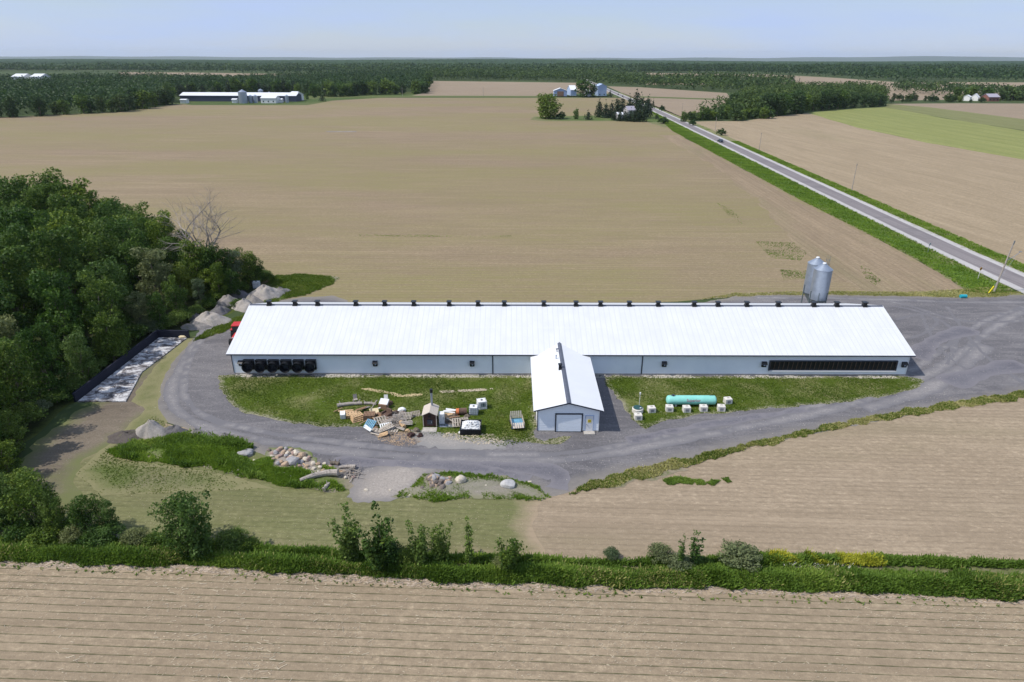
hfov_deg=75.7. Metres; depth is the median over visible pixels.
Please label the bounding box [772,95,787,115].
broadleaf tree
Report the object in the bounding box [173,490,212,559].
sapling
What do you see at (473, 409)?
white crate
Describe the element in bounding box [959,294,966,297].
blue barrel
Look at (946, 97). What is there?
shrub
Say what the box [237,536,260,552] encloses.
shrub
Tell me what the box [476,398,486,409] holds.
white crate
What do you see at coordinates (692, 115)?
shrub
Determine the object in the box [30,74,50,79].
white shed
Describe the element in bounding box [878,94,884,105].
broadleaf tree
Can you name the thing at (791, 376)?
crushed stone
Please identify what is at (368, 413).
pallet
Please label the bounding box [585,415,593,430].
door
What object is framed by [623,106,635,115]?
farmhouse
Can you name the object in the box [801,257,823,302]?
feed silo
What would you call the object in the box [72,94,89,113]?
broadleaf tree
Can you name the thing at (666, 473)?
weed fringe
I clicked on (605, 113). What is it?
conifer
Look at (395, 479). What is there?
sand patch
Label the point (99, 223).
broadleaf tree
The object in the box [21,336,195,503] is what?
dirt track
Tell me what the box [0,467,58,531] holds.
broadleaf tree
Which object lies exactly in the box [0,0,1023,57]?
sky
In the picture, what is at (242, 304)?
gravel heap
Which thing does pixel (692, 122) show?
shrub
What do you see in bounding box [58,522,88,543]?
shrub
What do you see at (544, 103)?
broadleaf tree
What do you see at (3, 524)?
broadleaf tree
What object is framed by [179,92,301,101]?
poultry barn
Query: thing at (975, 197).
field
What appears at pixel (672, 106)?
field right of road
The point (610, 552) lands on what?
shrub
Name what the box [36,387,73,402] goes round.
shrub
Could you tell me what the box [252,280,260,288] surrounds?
white crate
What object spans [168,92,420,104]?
farmyard grass
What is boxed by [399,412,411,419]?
slatted rack
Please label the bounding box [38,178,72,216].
broadleaf tree
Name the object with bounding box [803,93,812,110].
broadleaf tree
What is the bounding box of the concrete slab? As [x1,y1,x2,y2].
[439,423,454,426]
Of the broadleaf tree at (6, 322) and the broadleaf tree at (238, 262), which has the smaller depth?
the broadleaf tree at (6, 322)
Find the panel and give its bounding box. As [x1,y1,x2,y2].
[379,398,388,404]
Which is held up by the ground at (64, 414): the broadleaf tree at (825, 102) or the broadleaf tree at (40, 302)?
the broadleaf tree at (825, 102)
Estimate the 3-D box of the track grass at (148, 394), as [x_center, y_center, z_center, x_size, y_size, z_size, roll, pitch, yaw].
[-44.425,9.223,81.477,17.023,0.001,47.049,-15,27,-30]
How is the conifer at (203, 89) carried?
on the ground at (64, 414)
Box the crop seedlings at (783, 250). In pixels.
[756,241,805,259]
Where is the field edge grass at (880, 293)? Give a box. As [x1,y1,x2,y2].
[702,288,1018,299]
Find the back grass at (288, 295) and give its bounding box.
[193,276,338,341]
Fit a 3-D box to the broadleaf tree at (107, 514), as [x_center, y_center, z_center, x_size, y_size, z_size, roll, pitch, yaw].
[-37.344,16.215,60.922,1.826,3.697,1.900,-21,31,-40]
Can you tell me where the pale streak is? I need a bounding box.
[326,131,356,131]
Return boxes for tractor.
[228,321,240,344]
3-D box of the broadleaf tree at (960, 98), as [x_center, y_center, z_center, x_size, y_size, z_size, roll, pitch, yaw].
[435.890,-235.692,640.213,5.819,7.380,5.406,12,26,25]
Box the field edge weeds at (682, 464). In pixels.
[575,390,1023,493]
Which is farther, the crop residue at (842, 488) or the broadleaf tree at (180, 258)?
the broadleaf tree at (180, 258)
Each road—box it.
[587,80,1023,288]
[607,86,728,116]
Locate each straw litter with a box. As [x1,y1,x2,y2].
[53,574,392,681]
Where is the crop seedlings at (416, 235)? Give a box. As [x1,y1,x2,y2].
[359,234,511,236]
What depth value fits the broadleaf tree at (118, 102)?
507.11 m
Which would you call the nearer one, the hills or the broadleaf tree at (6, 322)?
the broadleaf tree at (6, 322)
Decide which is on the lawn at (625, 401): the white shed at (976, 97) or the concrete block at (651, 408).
the concrete block at (651, 408)
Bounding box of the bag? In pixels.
[398,407,405,411]
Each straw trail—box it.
[362,388,422,396]
[440,388,491,392]
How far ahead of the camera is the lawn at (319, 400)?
85.67 m
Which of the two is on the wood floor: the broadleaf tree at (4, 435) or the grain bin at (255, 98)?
the broadleaf tree at (4, 435)
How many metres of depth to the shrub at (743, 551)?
57.14 m
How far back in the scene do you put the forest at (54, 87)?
762.87 m
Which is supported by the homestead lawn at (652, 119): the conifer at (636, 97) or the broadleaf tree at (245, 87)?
the conifer at (636, 97)
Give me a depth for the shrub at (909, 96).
652.32 m
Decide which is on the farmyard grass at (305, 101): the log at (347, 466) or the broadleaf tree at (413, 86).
the broadleaf tree at (413, 86)
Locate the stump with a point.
(410, 434)
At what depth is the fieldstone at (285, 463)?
70.94 m
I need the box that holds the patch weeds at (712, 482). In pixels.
[707,478,720,485]
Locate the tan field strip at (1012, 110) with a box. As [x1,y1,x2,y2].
[895,103,1023,118]
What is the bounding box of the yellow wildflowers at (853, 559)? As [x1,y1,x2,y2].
[768,547,887,566]
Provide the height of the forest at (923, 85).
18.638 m
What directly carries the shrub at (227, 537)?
on the greening field at (248, 514)
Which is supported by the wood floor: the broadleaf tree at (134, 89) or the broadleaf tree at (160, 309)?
the broadleaf tree at (160, 309)
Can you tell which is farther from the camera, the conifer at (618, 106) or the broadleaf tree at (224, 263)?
the conifer at (618, 106)
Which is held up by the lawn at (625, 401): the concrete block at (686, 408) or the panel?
the concrete block at (686, 408)
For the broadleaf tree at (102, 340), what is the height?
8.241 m
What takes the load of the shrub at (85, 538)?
on the greening field at (248, 514)
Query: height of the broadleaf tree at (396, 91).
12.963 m
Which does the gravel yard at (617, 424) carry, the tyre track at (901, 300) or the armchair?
the tyre track at (901, 300)
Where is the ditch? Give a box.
[337,558,1023,574]
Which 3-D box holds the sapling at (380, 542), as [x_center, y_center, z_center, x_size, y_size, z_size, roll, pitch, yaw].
[-11.707,16.949,56.234,3.565,6.357,2.582,-20,31,-39]
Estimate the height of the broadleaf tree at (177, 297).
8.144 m
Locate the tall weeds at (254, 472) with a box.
[105,431,329,491]
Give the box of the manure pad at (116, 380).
[72,330,189,401]
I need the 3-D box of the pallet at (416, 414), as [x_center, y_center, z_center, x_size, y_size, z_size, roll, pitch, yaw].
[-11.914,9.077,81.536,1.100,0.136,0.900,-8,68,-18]
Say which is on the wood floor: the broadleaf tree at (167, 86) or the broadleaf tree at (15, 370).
the broadleaf tree at (15, 370)
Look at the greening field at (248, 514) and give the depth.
64.03 m
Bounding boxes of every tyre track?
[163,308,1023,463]
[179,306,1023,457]
[332,456,532,482]
[452,460,570,490]
[625,406,809,443]
[755,296,1023,303]
[800,300,958,364]
[856,343,993,413]
[886,301,1023,322]
[896,314,938,338]
[911,326,979,360]
[920,313,968,369]
[935,360,1023,388]
[945,306,1023,382]
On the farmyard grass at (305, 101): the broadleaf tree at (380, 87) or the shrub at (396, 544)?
the broadleaf tree at (380, 87)
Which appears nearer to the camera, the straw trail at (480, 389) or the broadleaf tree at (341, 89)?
the straw trail at (480, 389)
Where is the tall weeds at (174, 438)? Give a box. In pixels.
[118,427,247,452]
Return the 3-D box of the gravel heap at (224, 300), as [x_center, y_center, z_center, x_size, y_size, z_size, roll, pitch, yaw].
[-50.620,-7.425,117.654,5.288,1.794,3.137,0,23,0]
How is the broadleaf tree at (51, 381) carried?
on the wood floor
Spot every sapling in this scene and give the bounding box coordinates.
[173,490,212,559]
[327,501,360,560]
[354,500,394,570]
[405,520,429,564]
[427,520,452,560]
[463,515,473,562]
[494,537,527,571]
[677,534,685,564]
[687,530,705,565]
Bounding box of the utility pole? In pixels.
[993,241,1021,291]
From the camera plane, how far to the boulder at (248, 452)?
73.25 m
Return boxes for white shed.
[11,74,30,79]
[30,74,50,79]
[180,99,188,102]
[231,98,238,102]
[260,96,279,102]
[553,88,566,95]
[567,85,576,95]
[962,95,971,100]
[972,93,980,100]
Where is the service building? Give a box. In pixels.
[530,342,603,434]
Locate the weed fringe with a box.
[594,465,686,488]
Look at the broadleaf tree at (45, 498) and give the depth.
60.19 m
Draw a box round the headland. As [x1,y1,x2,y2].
[658,135,961,291]
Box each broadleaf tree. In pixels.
[0,174,40,207]
[0,176,24,209]
[0,193,18,222]
[0,204,47,291]
[0,219,46,314]
[0,231,38,316]
[0,243,46,344]
[0,278,34,370]
[0,314,40,395]
[0,336,40,420]
[0,408,28,454]
[0,421,17,464]
[0,439,23,473]
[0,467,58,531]
[0,472,10,492]
[0,486,10,531]
[0,486,18,529]
[1,96,18,117]
[1,98,18,116]
[1,198,27,221]
[7,174,27,205]
[10,204,55,231]
[11,320,68,395]
[18,184,51,215]
[24,166,63,208]
[26,269,91,355]
[27,94,47,116]
[27,223,95,318]
[29,267,84,337]
[30,94,48,114]
[30,207,89,296]
[31,491,53,529]
[33,227,90,305]
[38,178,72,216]
[40,496,70,530]
[46,193,88,246]
[46,212,72,232]
[47,316,94,371]
[49,101,61,114]
[54,176,101,218]
[55,99,70,114]
[59,328,100,381]
[60,202,93,235]
[63,215,109,278]
[64,502,90,534]
[66,183,97,209]
[67,493,107,531]
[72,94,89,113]
[75,255,135,327]
[76,217,125,286]
[77,270,130,344]
[82,215,113,254]
[85,100,96,112]
[87,196,115,243]
[88,312,129,361]
[91,94,106,112]
[92,199,130,238]
[95,216,147,289]
[95,261,138,311]
[97,498,120,526]
[98,196,122,218]
[105,99,116,111]
[111,93,128,111]
[112,213,155,275]
[112,226,157,300]
[115,92,129,110]
[118,203,142,215]
[123,94,138,109]
[123,291,151,334]
[125,86,146,108]
[128,201,156,244]
[129,247,173,307]
[130,89,151,108]
[130,92,140,108]
[137,217,155,264]
[143,94,152,106]
[144,209,191,266]
[144,211,180,269]
[145,290,169,329]
[147,490,213,557]
[148,91,158,106]
[152,89,164,105]
[154,235,181,283]
[158,88,173,104]
[158,92,169,104]
[160,274,188,315]
[162,84,173,102]
[167,261,194,303]
[176,241,198,288]
[179,239,214,296]
[185,82,197,91]
[191,278,204,308]
[193,245,228,294]
[202,262,227,297]
[207,242,237,289]
[213,81,223,91]
[221,250,243,284]
[223,268,242,295]
[227,77,238,91]
[230,246,254,282]
[240,83,248,91]
[240,251,262,284]
[241,270,250,284]
[247,77,258,91]
[250,254,265,282]
[270,82,279,91]
[275,79,281,91]
[284,82,292,91]
[293,83,300,91]
[301,84,306,94]
[303,80,313,95]
[308,82,317,95]
[315,85,321,95]
[320,83,327,95]
[323,79,335,96]
[330,85,338,96]
[336,81,346,96]
[344,81,354,95]
[350,82,357,94]
[351,81,360,95]
[357,80,367,94]
[358,80,366,94]
[366,80,378,94]
[377,82,383,93]
[379,78,394,94]
[391,84,400,93]
[398,81,406,93]
[410,79,420,93]
[411,80,418,93]
[418,79,427,92]
[422,83,429,92]
[535,92,562,118]
[573,108,578,118]
[574,79,591,96]
[587,84,597,96]
[680,110,687,121]
[696,105,708,119]
[708,110,718,119]
[724,104,732,118]
[729,92,740,111]
[740,90,755,109]
[750,108,758,118]
[756,95,771,112]
[759,106,769,118]
[766,93,779,112]
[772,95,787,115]
[776,93,793,114]
[788,90,810,113]
[790,94,805,113]
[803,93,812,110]
[808,95,820,110]
[816,91,831,110]
[824,88,840,109]
[832,89,847,108]
[841,92,850,107]
[848,92,860,107]
[860,93,871,106]
[869,93,878,106]
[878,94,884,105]
[952,86,963,96]
[957,94,964,101]
[963,85,979,95]
[966,87,978,94]
[980,87,993,96]
[998,85,1013,99]
[1004,85,1015,99]
[1013,88,1023,100]
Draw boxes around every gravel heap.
[107,429,140,443]
[135,419,165,438]
[163,425,187,434]
[180,321,211,329]
[187,313,199,320]
[190,311,231,325]
[191,428,211,434]
[210,305,230,314]
[212,433,250,440]
[215,294,238,306]
[230,289,247,297]
[232,298,252,311]
[246,293,263,303]
[248,284,283,300]
[277,287,290,292]
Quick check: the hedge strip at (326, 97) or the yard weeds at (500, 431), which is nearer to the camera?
the yard weeds at (500, 431)
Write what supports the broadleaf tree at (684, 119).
on the ground at (64, 414)
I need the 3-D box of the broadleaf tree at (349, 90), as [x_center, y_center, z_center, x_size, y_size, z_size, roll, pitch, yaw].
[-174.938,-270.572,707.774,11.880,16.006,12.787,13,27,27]
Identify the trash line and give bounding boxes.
[0,560,1023,605]
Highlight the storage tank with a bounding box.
[666,394,716,406]
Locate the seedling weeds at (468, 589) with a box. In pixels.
[1,561,1018,607]
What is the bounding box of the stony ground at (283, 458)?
[265,447,320,471]
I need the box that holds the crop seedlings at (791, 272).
[781,269,805,279]
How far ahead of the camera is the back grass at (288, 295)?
124.25 m
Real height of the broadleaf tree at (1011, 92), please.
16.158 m
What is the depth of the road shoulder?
178.15 m
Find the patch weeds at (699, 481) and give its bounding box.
[695,478,706,484]
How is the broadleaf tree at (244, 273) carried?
on the wood floor
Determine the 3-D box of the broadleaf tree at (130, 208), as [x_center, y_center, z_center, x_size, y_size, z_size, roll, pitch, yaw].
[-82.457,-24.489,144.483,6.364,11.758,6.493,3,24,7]
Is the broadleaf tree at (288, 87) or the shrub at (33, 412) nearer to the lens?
the shrub at (33, 412)
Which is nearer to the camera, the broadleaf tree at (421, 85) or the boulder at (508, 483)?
the boulder at (508, 483)
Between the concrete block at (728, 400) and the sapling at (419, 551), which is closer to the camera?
the sapling at (419, 551)
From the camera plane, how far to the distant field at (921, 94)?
1073.59 m
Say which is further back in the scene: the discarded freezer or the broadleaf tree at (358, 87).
the broadleaf tree at (358, 87)
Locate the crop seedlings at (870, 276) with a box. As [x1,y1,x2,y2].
[861,266,880,283]
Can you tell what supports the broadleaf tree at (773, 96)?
on the ground at (64, 414)
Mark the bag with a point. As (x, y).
(400, 409)
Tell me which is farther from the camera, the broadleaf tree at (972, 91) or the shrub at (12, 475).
the broadleaf tree at (972, 91)
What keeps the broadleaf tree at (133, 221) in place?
on the wood floor
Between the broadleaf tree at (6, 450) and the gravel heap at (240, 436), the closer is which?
the broadleaf tree at (6, 450)
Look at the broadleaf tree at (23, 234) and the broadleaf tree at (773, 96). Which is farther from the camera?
the broadleaf tree at (773, 96)
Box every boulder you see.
[237,448,252,456]
[286,456,298,465]
[455,475,465,483]
[500,479,514,488]
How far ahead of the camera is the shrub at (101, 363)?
92.56 m
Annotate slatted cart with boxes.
[510,411,524,428]
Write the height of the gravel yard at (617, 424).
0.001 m
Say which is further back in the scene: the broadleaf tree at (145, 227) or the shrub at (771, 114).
the shrub at (771, 114)
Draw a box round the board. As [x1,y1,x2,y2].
[369,408,378,412]
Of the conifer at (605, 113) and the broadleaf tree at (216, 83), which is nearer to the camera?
the conifer at (605, 113)
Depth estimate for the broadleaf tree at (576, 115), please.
458.19 m
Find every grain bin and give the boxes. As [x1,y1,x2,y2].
[238,89,247,102]
[248,95,252,102]
[253,95,257,102]
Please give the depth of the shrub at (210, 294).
118.28 m
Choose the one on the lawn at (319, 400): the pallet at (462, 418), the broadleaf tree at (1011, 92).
the pallet at (462, 418)
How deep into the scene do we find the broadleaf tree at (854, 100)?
564.97 m
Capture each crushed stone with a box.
[235,374,531,377]
[595,374,897,378]
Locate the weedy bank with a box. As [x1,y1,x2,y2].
[108,445,353,491]
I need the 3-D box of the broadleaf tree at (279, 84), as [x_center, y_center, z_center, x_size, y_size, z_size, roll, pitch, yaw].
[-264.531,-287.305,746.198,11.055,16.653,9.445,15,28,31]
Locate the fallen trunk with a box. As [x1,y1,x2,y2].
[300,469,338,481]
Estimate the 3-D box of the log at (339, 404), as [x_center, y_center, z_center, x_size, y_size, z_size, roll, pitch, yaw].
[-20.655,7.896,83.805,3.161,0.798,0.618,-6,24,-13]
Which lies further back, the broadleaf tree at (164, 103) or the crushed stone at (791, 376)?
the broadleaf tree at (164, 103)
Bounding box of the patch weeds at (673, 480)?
[662,475,696,484]
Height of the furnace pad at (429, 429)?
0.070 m
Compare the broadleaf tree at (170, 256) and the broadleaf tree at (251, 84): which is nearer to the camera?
the broadleaf tree at (170, 256)
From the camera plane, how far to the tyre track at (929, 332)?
104.94 m
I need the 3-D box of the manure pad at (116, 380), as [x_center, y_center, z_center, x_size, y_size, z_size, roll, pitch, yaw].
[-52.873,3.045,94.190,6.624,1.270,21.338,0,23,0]
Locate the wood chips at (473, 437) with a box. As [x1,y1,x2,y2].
[442,432,501,443]
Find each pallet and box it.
[350,411,362,418]
[363,411,374,416]
[363,419,376,428]
[371,428,379,432]
[373,415,385,425]
[388,428,398,432]
[411,410,420,416]
[452,417,467,426]
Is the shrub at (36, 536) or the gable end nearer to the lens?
the shrub at (36, 536)
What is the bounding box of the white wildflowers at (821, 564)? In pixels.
[784,562,853,568]
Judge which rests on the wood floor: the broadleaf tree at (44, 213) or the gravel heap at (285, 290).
the broadleaf tree at (44, 213)
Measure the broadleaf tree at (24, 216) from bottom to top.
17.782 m
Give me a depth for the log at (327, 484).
67.56 m
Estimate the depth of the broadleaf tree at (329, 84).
697.35 m
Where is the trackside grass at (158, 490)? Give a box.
[78,417,258,493]
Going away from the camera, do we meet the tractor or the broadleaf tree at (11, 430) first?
the broadleaf tree at (11, 430)
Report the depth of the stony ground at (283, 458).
72.84 m
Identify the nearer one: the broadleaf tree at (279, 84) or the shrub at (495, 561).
the shrub at (495, 561)
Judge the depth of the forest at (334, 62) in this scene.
2974.90 m
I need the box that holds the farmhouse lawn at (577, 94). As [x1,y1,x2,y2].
[550,93,616,96]
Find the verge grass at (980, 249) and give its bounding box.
[731,141,1023,272]
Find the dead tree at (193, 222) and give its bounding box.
[143,186,245,255]
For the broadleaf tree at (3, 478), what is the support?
on the greening field at (248, 514)
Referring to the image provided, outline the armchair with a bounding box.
[381,407,391,416]
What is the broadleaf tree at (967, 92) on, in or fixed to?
on the ground at (64, 414)
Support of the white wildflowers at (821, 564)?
on the ditch
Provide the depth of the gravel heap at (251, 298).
117.83 m
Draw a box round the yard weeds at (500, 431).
[483,409,530,445]
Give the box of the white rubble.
[461,420,480,428]
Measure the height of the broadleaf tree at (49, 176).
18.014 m
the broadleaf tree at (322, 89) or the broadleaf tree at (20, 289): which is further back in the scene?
the broadleaf tree at (322, 89)
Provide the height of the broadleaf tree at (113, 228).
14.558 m
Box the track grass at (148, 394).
[76,339,273,495]
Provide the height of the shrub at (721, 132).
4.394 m
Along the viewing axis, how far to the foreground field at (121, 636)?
50.79 m
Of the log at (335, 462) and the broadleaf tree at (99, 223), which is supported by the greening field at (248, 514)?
the log at (335, 462)
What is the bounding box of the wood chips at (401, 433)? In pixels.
[375,430,420,446]
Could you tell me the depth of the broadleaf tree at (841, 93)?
548.99 m
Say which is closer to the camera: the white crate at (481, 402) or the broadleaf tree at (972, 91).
the white crate at (481, 402)
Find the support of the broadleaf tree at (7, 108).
on the field at (607, 211)
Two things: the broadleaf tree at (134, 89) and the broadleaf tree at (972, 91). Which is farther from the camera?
the broadleaf tree at (972, 91)
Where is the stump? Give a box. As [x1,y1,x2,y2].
[407,432,414,437]
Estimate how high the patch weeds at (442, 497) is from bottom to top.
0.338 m
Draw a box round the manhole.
[632,405,642,412]
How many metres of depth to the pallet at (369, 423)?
78.94 m
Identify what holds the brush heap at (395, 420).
on the lawn at (319, 400)
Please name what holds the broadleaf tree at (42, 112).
on the field at (607, 211)
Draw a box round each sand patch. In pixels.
[347,466,435,502]
[411,430,510,449]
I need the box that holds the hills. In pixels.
[0,56,1023,60]
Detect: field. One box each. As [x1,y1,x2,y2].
[0,98,962,302]
[0,423,544,555]
[0,565,1023,681]
[119,72,274,76]
[531,398,1023,566]
[646,73,1023,100]
[696,113,1023,262]
[809,107,1023,159]
[886,104,1023,129]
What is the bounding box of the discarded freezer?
[438,411,444,423]
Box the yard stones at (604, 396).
[155,295,1023,494]
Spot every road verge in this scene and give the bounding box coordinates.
[620,93,1023,271]
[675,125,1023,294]
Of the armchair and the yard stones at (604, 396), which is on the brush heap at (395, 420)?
the armchair
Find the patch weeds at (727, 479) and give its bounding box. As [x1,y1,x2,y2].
[721,477,730,482]
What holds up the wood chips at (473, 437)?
on the sand patch at (430, 440)
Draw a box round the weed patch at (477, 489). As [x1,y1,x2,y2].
[391,473,548,501]
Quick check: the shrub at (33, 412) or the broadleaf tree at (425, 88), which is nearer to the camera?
the shrub at (33, 412)
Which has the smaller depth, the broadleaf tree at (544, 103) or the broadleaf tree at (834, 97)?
the broadleaf tree at (544, 103)
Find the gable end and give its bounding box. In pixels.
[291,91,303,99]
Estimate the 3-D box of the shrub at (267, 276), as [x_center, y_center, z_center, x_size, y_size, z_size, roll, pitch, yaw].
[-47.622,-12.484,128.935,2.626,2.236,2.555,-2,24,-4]
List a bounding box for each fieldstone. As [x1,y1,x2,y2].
[281,461,288,465]
[298,452,305,457]
[439,484,445,489]
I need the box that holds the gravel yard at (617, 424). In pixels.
[158,295,1023,495]
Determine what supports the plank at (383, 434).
on the wood chips at (401, 433)
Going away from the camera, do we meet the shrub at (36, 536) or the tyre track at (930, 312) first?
the shrub at (36, 536)
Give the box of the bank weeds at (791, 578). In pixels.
[0,539,1023,601]
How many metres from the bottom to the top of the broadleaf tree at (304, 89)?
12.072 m
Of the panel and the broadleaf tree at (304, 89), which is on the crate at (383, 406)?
the panel
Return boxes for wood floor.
[1,280,278,444]
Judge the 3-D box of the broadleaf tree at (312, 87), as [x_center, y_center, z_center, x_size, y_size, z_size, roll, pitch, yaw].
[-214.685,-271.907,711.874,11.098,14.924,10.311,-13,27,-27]
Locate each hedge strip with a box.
[309,95,596,98]
[640,96,724,99]
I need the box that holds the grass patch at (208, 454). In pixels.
[106,432,346,491]
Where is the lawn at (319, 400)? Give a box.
[217,375,570,443]
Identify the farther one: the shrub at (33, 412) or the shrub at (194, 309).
the shrub at (194, 309)
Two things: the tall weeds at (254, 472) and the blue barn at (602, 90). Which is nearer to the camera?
the tall weeds at (254, 472)
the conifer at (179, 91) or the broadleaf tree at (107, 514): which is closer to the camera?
the broadleaf tree at (107, 514)
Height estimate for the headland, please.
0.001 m
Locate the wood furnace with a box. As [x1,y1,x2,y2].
[421,388,438,426]
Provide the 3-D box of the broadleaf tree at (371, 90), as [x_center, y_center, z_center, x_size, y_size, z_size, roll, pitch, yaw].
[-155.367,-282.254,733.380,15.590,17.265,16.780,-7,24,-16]
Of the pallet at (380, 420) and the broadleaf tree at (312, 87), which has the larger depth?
the broadleaf tree at (312, 87)
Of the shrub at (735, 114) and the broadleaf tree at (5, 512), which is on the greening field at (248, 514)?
the broadleaf tree at (5, 512)
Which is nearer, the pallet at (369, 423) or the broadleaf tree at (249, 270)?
the pallet at (369, 423)
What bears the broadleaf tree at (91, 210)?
on the wood floor
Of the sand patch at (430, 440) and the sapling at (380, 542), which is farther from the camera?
the sand patch at (430, 440)
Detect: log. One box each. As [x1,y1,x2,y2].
[322,480,329,491]
[329,459,339,464]
[337,400,361,407]
[339,464,356,468]
[364,400,376,404]
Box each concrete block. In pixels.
[634,412,642,420]
[647,405,655,412]
[665,404,673,411]
[682,405,690,412]
[699,404,707,411]
[717,404,725,411]
[723,396,732,404]
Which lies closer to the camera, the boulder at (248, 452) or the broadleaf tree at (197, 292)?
the boulder at (248, 452)
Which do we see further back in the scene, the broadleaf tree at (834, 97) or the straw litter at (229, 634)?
the broadleaf tree at (834, 97)
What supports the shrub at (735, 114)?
on the ground at (64, 414)
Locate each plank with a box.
[378,431,387,437]
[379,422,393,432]
[382,417,394,424]
[400,420,412,424]
[443,408,455,412]
[445,413,454,417]
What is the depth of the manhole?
82.12 m
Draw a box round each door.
[555,413,582,431]
[557,91,563,95]
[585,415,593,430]
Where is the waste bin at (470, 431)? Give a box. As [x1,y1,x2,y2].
[459,420,481,434]
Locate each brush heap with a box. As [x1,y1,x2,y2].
[339,462,366,482]
[382,412,404,427]
[437,415,458,425]
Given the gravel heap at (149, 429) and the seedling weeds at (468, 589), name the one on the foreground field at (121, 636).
the seedling weeds at (468, 589)
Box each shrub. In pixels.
[0,466,41,494]
[0,519,35,541]
[7,400,48,426]
[11,484,46,502]
[21,520,66,547]
[34,399,52,411]
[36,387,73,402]
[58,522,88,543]
[73,370,93,380]
[75,528,107,547]
[86,356,109,370]
[86,519,126,546]
[89,336,130,363]
[119,526,149,546]
[141,531,163,546]
[152,316,178,329]
[168,308,193,323]
[187,305,205,313]
[194,296,217,307]
[204,288,226,300]
[213,525,249,550]
[229,298,241,306]
[234,282,251,289]
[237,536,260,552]
[260,269,270,276]
[263,272,275,281]
[364,537,406,569]
[395,544,413,563]
[490,554,503,568]
[556,111,565,118]
[584,110,592,119]
[603,546,620,560]
[647,542,673,564]
[658,117,668,122]
[667,551,694,571]
[686,111,697,119]
[688,119,695,125]
[698,556,710,565]
[713,113,723,119]
[716,128,726,134]
[716,538,762,571]
[718,109,728,118]
[727,108,747,119]
[746,110,758,117]
[767,110,776,117]
[896,93,903,99]
[904,93,913,99]
[927,94,939,100]
[942,93,956,100]
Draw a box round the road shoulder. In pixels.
[586,79,1023,293]
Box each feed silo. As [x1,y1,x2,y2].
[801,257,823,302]
[808,257,832,302]
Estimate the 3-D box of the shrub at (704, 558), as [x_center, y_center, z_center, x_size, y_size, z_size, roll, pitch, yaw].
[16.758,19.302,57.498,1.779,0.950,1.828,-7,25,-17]
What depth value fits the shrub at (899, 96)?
661.68 m
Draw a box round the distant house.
[981,94,999,100]
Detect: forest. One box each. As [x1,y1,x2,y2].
[0,59,1023,69]
[0,61,647,73]
[0,67,432,113]
[424,67,799,91]
[640,61,1023,80]
[696,79,890,113]
[886,79,1023,99]
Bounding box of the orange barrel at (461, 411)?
[456,408,466,414]
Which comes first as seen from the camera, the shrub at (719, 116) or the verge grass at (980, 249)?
the verge grass at (980, 249)
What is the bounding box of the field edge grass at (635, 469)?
[573,397,1022,493]
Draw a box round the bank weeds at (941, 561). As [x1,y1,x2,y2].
[0,534,1023,568]
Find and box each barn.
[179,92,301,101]
[226,300,915,374]
[595,83,606,95]
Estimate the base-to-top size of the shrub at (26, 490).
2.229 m
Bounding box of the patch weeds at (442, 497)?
[397,470,550,501]
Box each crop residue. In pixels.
[129,479,530,548]
[554,419,1023,555]
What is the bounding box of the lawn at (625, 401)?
[604,375,923,428]
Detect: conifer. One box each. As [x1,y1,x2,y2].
[175,82,182,96]
[184,81,191,91]
[199,84,206,91]
[225,78,232,91]
[280,78,288,91]
[594,98,602,116]
[601,103,610,117]
[607,100,615,116]
[611,109,617,120]
[612,93,622,115]
[616,108,622,120]
[619,96,626,111]
[623,110,629,121]
[626,97,633,105]
[630,110,636,121]
[632,89,640,111]
[634,106,640,121]
[635,92,648,117]
[638,104,647,121]
[643,96,652,116]
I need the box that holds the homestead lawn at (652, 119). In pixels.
[530,113,666,126]
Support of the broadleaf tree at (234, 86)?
on the ground at (64, 414)
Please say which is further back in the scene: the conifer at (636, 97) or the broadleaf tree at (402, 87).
the broadleaf tree at (402, 87)
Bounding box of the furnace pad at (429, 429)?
[422,427,436,431]
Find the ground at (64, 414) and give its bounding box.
[0,68,1023,593]
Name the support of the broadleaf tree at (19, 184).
on the wood floor
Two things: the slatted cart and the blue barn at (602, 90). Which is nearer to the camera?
the slatted cart
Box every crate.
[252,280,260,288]
[340,410,345,418]
[346,410,356,418]
[378,402,388,409]
[469,404,478,414]
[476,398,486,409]
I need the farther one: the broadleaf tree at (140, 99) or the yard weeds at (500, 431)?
the broadleaf tree at (140, 99)
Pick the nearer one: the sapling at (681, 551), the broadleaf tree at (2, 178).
the sapling at (681, 551)

